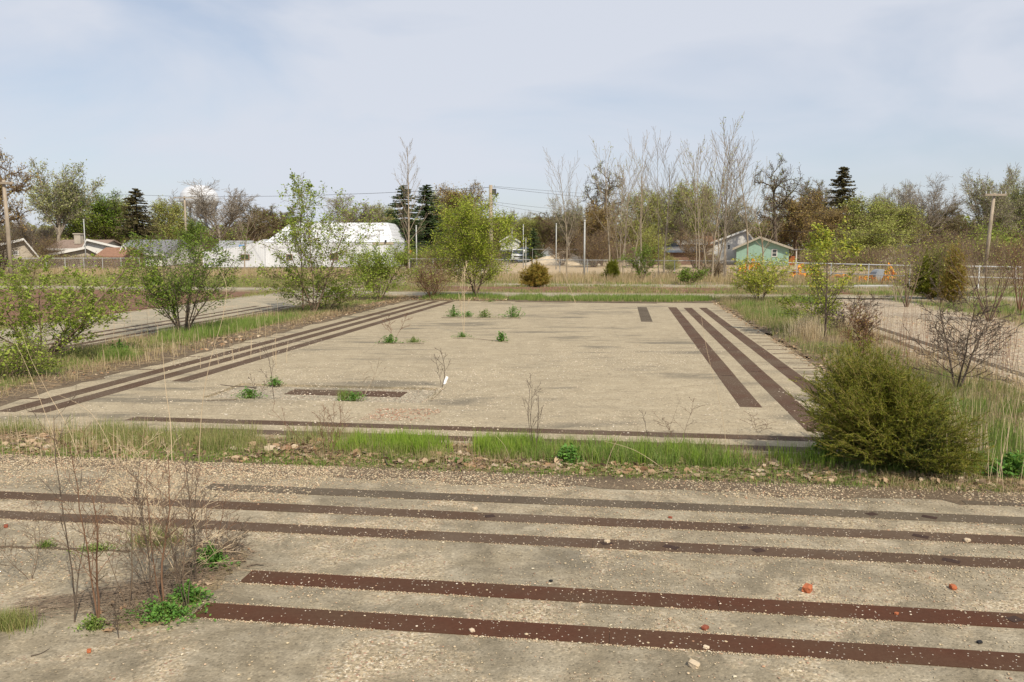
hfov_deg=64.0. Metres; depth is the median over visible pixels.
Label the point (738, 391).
steel strip
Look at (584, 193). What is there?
overhead wire
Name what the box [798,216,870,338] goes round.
young tree
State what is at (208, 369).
straw weed
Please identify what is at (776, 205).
bare tree
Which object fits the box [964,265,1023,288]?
pale rail fence
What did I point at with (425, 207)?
spruce
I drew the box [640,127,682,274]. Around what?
bare sapling
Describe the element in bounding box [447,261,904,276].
dirt lot
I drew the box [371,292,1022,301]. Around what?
path
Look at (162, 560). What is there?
dead weed
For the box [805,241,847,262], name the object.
leafy bush
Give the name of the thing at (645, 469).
leaf litter
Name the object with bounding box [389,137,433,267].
bare sapling
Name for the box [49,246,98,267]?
garage
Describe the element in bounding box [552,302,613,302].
steel strip
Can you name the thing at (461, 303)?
dead weed
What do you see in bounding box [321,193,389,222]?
budding tree
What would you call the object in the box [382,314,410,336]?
dead weed
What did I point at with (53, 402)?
straw weed
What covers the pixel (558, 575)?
brick crumbs
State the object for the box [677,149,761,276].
bare sapling
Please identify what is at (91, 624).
weed clump
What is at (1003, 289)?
bare shrub
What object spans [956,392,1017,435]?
straw grass
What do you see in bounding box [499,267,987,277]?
lot scrub
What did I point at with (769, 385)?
steel strip
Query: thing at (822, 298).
leafy shrub
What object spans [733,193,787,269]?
bare sapling
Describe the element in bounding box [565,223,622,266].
bare bush
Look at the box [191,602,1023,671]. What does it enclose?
steel strip
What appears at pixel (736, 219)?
budding tree
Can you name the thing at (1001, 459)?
straw weed
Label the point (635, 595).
strip pebbles
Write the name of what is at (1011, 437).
verge grass
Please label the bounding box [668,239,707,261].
blue sided house
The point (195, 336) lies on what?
dead stems
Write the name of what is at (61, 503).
dead weed
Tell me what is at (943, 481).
matted grass
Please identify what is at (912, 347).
steel strip
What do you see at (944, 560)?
steel strip
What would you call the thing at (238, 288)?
back path
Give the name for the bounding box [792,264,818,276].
orange netting
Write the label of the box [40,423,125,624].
dead weed
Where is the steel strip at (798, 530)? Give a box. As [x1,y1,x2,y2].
[0,491,1023,544]
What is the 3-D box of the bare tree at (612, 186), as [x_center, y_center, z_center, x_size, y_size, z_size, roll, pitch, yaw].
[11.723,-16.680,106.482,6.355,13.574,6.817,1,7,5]
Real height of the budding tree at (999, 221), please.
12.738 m
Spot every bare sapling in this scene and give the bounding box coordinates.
[233,206,261,268]
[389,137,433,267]
[544,150,585,277]
[581,136,646,275]
[597,167,658,275]
[619,129,660,272]
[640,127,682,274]
[674,111,744,273]
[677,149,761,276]
[699,117,752,276]
[719,131,776,272]
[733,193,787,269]
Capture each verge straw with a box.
[0,293,411,397]
[423,293,810,301]
[715,292,1023,434]
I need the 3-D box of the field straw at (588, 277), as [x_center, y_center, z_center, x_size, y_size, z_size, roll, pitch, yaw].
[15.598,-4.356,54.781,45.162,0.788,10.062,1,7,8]
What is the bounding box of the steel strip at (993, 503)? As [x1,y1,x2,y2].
[961,500,1023,506]
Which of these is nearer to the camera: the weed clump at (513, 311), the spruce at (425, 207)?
the weed clump at (513, 311)
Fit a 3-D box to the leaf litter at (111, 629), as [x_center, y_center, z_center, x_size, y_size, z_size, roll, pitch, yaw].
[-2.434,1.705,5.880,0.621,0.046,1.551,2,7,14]
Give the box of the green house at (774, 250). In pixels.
[733,236,797,265]
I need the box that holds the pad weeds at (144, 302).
[18,288,272,313]
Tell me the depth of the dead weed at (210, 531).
6.18 m
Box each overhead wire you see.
[65,187,488,196]
[493,187,761,203]
[495,186,756,198]
[767,210,964,214]
[771,229,980,234]
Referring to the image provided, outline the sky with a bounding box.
[0,0,1023,245]
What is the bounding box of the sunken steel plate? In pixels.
[285,389,406,396]
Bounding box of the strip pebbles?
[206,491,1018,665]
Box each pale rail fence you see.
[737,261,910,285]
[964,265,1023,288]
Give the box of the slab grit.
[15,339,817,444]
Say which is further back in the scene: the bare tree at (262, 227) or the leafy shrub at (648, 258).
the bare tree at (262, 227)
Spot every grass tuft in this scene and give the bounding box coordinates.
[0,600,45,639]
[93,345,139,361]
[117,522,190,549]
[337,388,352,400]
[779,312,828,338]
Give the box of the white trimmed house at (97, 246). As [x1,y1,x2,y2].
[83,239,119,251]
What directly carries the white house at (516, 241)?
on the gravel road
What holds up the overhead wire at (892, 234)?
attached to the utility pole at (993, 195)
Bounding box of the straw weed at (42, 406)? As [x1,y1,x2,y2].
[15,342,60,459]
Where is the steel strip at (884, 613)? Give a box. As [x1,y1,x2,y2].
[240,570,1023,628]
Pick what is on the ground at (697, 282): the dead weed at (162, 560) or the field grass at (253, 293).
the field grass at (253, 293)
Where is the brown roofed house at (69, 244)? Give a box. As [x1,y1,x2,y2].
[46,240,121,252]
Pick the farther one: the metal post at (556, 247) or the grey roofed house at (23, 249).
the grey roofed house at (23, 249)
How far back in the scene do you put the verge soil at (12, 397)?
17.50 m
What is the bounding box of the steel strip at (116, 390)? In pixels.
[29,301,438,412]
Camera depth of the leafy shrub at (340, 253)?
28.67 m
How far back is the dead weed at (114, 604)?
5.01 m
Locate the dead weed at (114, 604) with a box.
[111,596,119,637]
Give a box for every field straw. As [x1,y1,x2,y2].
[0,265,414,279]
[402,269,1023,285]
[852,287,1023,328]
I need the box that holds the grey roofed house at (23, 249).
[0,238,37,266]
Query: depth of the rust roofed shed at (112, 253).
86.14 m
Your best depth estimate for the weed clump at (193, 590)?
5.54 m
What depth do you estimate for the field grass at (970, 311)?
32.74 m
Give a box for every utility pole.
[0,179,13,278]
[173,196,193,233]
[489,185,498,270]
[982,191,1006,275]
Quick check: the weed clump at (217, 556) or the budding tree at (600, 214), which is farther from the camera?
the budding tree at (600, 214)
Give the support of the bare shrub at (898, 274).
on the gritty pavement at (897, 309)
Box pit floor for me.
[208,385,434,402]
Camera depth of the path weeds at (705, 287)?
44.96 m
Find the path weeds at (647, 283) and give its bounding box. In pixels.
[421,281,1023,296]
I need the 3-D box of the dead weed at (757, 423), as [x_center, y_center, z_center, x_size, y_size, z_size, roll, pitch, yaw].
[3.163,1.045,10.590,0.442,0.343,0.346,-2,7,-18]
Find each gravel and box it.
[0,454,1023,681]
[831,314,1023,402]
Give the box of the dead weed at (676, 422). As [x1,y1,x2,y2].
[654,397,704,440]
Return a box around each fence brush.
[1,254,142,268]
[398,249,501,265]
[575,242,717,265]
[798,234,1023,271]
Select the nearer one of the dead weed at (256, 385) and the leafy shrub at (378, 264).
the dead weed at (256, 385)
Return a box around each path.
[0,286,287,290]
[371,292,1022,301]
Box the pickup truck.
[511,249,524,261]
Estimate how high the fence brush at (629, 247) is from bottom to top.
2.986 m
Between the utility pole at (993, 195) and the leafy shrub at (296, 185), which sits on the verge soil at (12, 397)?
the leafy shrub at (296, 185)
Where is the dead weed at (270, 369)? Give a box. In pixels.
[259,343,273,397]
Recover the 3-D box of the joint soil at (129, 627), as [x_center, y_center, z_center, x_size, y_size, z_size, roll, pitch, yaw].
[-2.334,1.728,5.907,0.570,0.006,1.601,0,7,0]
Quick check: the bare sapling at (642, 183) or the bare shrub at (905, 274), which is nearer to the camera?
the bare shrub at (905, 274)
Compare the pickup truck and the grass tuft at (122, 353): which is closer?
the grass tuft at (122, 353)
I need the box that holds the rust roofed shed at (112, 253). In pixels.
[96,247,142,268]
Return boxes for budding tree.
[20,157,107,241]
[106,196,137,240]
[138,194,190,239]
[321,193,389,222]
[365,200,398,222]
[417,187,458,240]
[428,179,498,260]
[510,209,531,247]
[512,216,547,253]
[577,198,620,265]
[618,185,666,243]
[640,179,688,246]
[653,177,724,240]
[702,194,759,236]
[754,187,841,261]
[805,204,852,242]
[830,191,902,237]
[851,198,938,263]
[986,178,1022,233]
[1002,167,1023,239]
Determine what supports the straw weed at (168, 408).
on the gravel margin
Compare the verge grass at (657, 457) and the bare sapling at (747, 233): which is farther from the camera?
the bare sapling at (747, 233)
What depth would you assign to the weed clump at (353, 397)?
12.81 m
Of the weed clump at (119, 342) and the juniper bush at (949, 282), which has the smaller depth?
the weed clump at (119, 342)
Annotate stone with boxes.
[688,659,699,669]
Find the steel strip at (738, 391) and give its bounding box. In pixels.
[668,307,761,406]
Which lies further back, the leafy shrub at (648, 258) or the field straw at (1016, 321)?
the leafy shrub at (648, 258)
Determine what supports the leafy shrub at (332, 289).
on the verge soil at (12, 397)
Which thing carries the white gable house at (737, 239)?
on the dirt lot
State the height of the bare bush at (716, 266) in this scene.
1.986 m
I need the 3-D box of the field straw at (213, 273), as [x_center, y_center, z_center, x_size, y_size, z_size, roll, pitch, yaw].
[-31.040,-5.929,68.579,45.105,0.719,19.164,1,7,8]
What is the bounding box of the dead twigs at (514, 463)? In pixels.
[2,378,1023,497]
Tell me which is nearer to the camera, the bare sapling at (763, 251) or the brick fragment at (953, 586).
the brick fragment at (953, 586)
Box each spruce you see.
[109,188,169,243]
[381,184,438,265]
[409,184,466,264]
[798,166,870,262]
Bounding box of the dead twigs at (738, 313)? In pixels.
[709,300,1023,448]
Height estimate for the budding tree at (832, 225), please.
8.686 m
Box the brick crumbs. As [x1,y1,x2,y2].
[2,472,1022,681]
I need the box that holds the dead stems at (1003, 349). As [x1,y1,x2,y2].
[839,289,1020,376]
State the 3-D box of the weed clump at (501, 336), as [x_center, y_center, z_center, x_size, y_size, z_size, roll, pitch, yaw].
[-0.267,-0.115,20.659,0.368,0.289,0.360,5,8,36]
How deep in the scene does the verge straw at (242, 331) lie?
19.41 m
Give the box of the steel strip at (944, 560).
[0,510,1023,568]
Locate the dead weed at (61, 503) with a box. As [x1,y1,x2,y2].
[23,385,87,607]
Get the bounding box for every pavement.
[0,288,384,352]
[0,464,1023,681]
[494,283,1021,288]
[753,297,1023,403]
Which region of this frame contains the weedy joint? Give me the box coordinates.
[0,546,130,552]
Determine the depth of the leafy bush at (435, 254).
87.09 m
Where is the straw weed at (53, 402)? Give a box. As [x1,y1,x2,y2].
[20,327,80,461]
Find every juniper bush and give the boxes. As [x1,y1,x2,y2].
[517,257,552,286]
[601,257,619,278]
[785,330,996,476]
[897,246,945,298]
[930,239,970,305]
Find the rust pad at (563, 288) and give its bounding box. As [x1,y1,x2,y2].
[386,286,863,293]
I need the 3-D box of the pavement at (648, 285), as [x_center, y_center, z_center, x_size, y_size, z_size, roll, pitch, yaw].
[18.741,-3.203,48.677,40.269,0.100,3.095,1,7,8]
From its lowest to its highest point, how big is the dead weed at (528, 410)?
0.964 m
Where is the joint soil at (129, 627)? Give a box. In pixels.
[107,541,247,632]
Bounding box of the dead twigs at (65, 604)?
[12,574,187,619]
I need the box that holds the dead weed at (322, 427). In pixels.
[269,393,353,462]
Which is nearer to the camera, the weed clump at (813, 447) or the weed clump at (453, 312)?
the weed clump at (813, 447)
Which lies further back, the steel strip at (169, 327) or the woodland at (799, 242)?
the woodland at (799, 242)
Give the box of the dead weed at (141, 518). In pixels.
[124,461,156,606]
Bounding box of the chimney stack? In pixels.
[73,233,83,243]
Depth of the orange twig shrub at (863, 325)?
17.46 m
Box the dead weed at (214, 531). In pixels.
[154,492,247,555]
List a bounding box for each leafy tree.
[50,196,117,239]
[77,190,132,239]
[176,217,205,247]
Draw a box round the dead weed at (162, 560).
[87,431,210,602]
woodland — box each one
[0,218,436,257]
[439,213,619,256]
[614,210,1023,259]
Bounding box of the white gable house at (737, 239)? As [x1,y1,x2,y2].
[711,229,752,263]
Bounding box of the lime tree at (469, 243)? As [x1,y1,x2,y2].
[407,188,532,293]
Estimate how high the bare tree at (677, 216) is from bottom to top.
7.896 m
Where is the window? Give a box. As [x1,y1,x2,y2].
[771,249,776,256]
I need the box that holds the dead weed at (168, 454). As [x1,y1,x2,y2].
[97,432,181,573]
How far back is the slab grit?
13.54 m
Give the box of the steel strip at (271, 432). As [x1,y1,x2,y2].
[191,428,845,452]
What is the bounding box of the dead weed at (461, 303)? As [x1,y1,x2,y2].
[458,261,471,332]
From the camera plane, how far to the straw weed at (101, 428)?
8.95 m
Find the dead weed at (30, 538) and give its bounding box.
[0,496,57,579]
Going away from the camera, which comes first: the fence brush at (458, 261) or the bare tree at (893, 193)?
the fence brush at (458, 261)
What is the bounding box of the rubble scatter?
[359,408,439,421]
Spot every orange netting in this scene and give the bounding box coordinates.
[738,259,759,272]
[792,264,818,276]
[881,263,896,283]
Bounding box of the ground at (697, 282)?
[0,249,1023,371]
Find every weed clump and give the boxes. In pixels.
[34,537,57,548]
[60,541,123,555]
[65,614,123,635]
[99,339,137,357]
[113,593,215,639]
[168,579,216,605]
[190,541,239,573]
[231,386,267,399]
[262,375,283,385]
[337,391,367,400]
[378,334,403,342]
[403,336,423,342]
[442,456,482,464]
[446,304,463,316]
[450,332,471,337]
[460,311,473,316]
[475,309,497,317]
[495,331,509,340]
[502,304,525,317]
[549,442,589,464]
[798,429,853,464]
[974,450,1023,478]
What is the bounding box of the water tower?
[178,185,220,230]
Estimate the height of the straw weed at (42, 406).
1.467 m
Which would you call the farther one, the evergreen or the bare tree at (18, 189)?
the evergreen
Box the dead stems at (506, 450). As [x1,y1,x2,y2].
[155,427,758,467]
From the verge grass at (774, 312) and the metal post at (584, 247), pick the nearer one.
the verge grass at (774, 312)
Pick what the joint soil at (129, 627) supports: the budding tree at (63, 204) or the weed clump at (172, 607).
the weed clump at (172, 607)
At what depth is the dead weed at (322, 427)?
9.00 m
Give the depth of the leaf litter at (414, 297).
36.51 m
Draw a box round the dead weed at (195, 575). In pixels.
[173,429,208,578]
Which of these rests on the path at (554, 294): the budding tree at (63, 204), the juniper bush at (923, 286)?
the juniper bush at (923, 286)
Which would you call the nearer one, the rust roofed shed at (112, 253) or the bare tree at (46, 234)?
the rust roofed shed at (112, 253)
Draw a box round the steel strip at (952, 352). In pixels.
[835,314,1023,376]
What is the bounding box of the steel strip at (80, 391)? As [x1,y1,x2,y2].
[0,301,424,411]
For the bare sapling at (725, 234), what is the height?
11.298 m
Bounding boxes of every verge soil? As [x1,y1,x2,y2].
[0,296,408,405]
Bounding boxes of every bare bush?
[0,228,29,269]
[19,228,67,268]
[540,239,580,265]
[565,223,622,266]
[668,221,722,267]
[686,255,735,277]
[903,218,986,256]
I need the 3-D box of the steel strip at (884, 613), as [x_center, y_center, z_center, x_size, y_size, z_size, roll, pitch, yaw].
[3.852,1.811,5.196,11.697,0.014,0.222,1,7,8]
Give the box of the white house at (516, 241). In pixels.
[499,237,528,260]
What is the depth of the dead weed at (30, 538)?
5.87 m
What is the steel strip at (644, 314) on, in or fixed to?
on the concrete slab
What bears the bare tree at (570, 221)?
on the ground at (697, 282)
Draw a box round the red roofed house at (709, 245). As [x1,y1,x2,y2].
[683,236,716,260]
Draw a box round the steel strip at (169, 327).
[65,306,289,346]
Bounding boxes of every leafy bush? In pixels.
[388,249,428,267]
[418,243,450,267]
[635,224,673,267]
[657,256,681,270]
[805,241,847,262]
[828,216,935,265]
[962,216,1023,268]
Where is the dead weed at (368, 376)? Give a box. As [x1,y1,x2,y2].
[354,358,384,399]
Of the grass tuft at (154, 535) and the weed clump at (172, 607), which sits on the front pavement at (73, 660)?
the grass tuft at (154, 535)
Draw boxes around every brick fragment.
[701,624,708,630]
[802,583,812,593]
[949,584,956,589]
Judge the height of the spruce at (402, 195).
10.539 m
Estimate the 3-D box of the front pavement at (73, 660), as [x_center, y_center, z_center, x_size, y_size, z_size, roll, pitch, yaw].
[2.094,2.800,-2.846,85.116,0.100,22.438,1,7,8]
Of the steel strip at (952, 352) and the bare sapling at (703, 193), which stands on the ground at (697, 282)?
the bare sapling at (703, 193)
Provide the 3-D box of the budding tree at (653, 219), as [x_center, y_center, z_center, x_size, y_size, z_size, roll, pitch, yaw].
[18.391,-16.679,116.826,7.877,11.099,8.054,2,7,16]
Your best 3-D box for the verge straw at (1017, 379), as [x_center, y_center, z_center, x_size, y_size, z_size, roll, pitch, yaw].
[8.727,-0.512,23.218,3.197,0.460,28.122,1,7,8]
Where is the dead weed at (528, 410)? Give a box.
[522,373,543,442]
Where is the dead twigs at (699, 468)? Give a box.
[0,426,1023,492]
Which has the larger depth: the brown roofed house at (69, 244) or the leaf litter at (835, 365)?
the brown roofed house at (69, 244)
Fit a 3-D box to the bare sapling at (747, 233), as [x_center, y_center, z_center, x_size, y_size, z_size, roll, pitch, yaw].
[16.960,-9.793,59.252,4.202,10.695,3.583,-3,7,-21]
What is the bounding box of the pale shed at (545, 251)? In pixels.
[542,247,553,256]
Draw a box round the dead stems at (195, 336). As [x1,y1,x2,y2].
[102,298,287,367]
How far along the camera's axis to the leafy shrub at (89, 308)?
16.98 m
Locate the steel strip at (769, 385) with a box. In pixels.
[684,308,823,431]
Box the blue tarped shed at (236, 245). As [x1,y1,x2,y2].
[212,241,253,249]
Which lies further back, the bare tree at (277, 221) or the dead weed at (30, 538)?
the bare tree at (277, 221)
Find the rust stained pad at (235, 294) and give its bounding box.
[0,290,266,326]
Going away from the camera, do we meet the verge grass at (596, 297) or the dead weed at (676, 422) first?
the dead weed at (676, 422)
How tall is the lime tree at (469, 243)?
5.094 m
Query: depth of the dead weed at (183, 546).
5.83 m
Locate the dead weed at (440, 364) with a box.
[431,347,450,387]
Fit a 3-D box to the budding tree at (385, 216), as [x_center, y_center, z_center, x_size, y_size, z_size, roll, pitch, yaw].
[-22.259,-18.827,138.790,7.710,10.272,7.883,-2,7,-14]
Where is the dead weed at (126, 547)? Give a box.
[92,485,188,587]
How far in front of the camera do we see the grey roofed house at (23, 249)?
91.30 m
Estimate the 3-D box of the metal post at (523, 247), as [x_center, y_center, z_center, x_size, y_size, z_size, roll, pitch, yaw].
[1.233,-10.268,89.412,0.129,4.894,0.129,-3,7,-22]
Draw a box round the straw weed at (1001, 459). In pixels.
[1001,404,1009,490]
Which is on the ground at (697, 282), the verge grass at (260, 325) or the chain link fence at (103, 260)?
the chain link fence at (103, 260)
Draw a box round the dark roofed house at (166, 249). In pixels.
[124,240,195,265]
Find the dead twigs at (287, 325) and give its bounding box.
[1,296,420,464]
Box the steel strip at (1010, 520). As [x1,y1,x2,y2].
[202,484,1023,524]
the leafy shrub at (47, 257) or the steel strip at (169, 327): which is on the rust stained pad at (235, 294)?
the leafy shrub at (47, 257)
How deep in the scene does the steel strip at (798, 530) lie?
7.21 m
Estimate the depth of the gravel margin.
8.38 m
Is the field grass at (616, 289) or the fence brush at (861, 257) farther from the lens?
the fence brush at (861, 257)
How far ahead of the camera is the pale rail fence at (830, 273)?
52.09 m
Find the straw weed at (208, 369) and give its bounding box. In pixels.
[199,267,226,454]
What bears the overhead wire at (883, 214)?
attached to the utility pole at (993, 195)
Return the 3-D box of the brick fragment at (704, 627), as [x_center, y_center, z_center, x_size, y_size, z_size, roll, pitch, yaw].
[1.217,1.805,5.160,0.038,0.024,0.047,6,13,42]
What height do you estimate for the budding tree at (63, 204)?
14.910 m
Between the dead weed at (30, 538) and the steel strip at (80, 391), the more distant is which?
the steel strip at (80, 391)
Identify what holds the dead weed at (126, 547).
on the joint soil at (129, 627)
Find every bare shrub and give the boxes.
[804,291,891,329]
[882,229,943,306]
[883,242,922,301]
[893,276,1023,389]
[927,224,976,302]
[942,217,1023,320]
[989,230,1023,312]
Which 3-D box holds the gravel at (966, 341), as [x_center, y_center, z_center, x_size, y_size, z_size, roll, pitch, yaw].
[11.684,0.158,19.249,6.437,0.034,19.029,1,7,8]
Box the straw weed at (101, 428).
[57,394,116,464]
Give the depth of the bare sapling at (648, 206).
61.31 m
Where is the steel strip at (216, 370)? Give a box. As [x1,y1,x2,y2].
[173,301,453,381]
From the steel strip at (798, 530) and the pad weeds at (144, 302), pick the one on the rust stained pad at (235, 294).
the pad weeds at (144, 302)
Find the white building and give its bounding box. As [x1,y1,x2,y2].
[203,222,406,266]
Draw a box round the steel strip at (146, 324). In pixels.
[11,306,255,346]
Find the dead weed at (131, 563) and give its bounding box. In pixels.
[80,475,156,606]
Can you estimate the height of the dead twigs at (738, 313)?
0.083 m
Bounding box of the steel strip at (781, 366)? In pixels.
[700,308,826,405]
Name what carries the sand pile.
on the dirt lot
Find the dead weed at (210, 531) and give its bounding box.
[166,474,248,558]
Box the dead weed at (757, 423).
[740,411,772,430]
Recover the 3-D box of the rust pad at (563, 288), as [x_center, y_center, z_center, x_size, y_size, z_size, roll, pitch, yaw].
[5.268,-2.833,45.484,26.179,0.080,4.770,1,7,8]
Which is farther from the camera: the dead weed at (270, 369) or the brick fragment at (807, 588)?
the dead weed at (270, 369)
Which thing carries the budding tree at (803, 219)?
on the dirt lot
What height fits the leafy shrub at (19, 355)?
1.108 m
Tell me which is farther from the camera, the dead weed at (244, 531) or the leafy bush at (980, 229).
the leafy bush at (980, 229)
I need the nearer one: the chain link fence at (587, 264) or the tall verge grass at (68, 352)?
the tall verge grass at (68, 352)
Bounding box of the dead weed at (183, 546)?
[102,473,246,576]
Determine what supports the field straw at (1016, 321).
on the ground at (697, 282)
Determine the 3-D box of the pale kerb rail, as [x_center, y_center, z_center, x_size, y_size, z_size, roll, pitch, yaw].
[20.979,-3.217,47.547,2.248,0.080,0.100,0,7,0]
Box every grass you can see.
[0,272,355,287]
[0,286,305,330]
[0,341,116,376]
[0,376,41,390]
[0,411,523,463]
[0,421,1023,483]
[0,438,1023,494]
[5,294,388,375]
[142,309,301,341]
[327,424,579,457]
[362,282,1023,295]
[413,276,1023,286]
[419,292,821,303]
[476,428,1023,477]
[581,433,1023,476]
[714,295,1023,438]
[734,298,809,320]
[848,288,1023,325]
[871,468,1023,494]
[931,390,1023,457]
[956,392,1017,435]
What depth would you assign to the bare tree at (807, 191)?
134.19 m
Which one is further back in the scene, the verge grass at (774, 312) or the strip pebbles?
the verge grass at (774, 312)
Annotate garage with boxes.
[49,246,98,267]
[636,247,707,264]
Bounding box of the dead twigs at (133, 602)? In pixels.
[73,529,278,636]
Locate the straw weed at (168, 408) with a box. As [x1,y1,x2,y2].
[162,342,171,460]
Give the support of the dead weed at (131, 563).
on the joint soil at (129, 627)
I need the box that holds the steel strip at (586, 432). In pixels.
[127,416,832,441]
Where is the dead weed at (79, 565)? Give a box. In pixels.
[59,511,109,622]
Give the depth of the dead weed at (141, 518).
5.30 m
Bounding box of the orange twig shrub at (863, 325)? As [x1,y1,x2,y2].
[836,292,885,352]
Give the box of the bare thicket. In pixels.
[402,247,467,297]
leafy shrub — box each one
[0,237,170,357]
[0,255,74,304]
[0,321,75,379]
[103,216,253,330]
[238,264,408,309]
[244,172,390,311]
[281,168,326,310]
[336,238,429,299]
[616,242,659,279]
[673,264,711,283]
[727,252,799,300]
[770,265,846,332]
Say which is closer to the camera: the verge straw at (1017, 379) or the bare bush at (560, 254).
the verge straw at (1017, 379)
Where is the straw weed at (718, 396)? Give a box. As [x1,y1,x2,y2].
[701,317,726,457]
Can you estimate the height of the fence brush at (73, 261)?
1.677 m
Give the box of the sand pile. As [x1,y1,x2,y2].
[521,251,599,264]
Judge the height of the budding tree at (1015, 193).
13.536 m
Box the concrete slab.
[0,300,864,458]
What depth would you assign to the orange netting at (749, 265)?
65.67 m
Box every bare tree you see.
[0,144,43,234]
[0,215,71,249]
[160,177,260,241]
[232,203,274,240]
[248,203,307,238]
[484,212,519,257]
[528,210,570,246]
[548,195,586,252]
[581,160,625,263]
[664,204,694,247]
[753,153,806,241]
[792,177,839,224]
[865,179,917,209]
[892,172,964,252]
[925,200,972,243]
[952,162,1022,255]
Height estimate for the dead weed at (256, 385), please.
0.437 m
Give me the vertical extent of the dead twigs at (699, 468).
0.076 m
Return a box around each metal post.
[83,219,86,265]
[374,229,383,255]
[523,224,523,267]
[555,223,556,268]
[583,220,585,274]
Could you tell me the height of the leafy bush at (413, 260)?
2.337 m
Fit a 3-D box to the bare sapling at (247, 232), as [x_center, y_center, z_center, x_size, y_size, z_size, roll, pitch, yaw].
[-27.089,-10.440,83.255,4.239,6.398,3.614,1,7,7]
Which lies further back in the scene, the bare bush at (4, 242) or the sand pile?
the sand pile
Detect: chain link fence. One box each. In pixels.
[4,257,139,269]
[409,258,737,276]
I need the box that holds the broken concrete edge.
[422,387,443,402]
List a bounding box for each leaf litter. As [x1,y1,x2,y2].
[0,297,410,391]
[5,429,1023,489]
[88,542,253,631]
[391,295,508,300]
[714,301,1023,451]
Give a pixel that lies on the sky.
(156, 96)
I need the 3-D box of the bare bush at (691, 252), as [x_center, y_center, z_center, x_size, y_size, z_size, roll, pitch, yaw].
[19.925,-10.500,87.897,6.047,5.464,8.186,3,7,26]
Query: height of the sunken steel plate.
0.012 m
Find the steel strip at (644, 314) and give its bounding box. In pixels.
[637,307,652,321]
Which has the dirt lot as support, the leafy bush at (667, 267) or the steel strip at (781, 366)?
the leafy bush at (667, 267)
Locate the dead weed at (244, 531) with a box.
[190,512,253,559]
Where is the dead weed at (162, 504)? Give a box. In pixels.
[144,459,208,585]
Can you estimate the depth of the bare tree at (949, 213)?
123.44 m
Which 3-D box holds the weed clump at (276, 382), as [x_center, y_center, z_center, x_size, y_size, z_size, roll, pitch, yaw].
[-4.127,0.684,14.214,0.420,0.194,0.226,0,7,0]
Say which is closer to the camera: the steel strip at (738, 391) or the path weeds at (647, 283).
the steel strip at (738, 391)
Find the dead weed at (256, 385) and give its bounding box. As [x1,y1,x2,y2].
[248,374,267,397]
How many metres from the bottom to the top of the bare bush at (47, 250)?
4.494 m
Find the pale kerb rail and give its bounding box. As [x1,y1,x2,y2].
[854,285,887,285]
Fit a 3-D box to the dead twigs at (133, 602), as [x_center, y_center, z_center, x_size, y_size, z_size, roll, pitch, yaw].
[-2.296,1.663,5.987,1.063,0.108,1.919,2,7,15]
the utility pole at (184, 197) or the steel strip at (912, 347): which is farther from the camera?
the utility pole at (184, 197)
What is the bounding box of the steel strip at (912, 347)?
[835,320,1022,387]
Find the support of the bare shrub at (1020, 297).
on the ground at (697, 282)
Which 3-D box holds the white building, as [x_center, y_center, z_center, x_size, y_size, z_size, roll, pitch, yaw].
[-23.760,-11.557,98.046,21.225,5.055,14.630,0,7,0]
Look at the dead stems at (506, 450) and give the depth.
9.15 m
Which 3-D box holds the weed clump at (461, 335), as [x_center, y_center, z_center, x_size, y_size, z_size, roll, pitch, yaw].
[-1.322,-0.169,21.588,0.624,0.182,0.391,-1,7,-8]
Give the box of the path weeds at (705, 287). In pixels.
[416,281,1015,299]
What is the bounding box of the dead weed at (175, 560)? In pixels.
[156,490,219,607]
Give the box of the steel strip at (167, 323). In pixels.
[37,306,271,345]
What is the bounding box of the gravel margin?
[0,449,1023,504]
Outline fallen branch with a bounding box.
[220,384,255,388]
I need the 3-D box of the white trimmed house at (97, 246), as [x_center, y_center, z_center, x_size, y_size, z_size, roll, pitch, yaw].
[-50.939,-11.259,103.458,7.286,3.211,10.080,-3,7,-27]

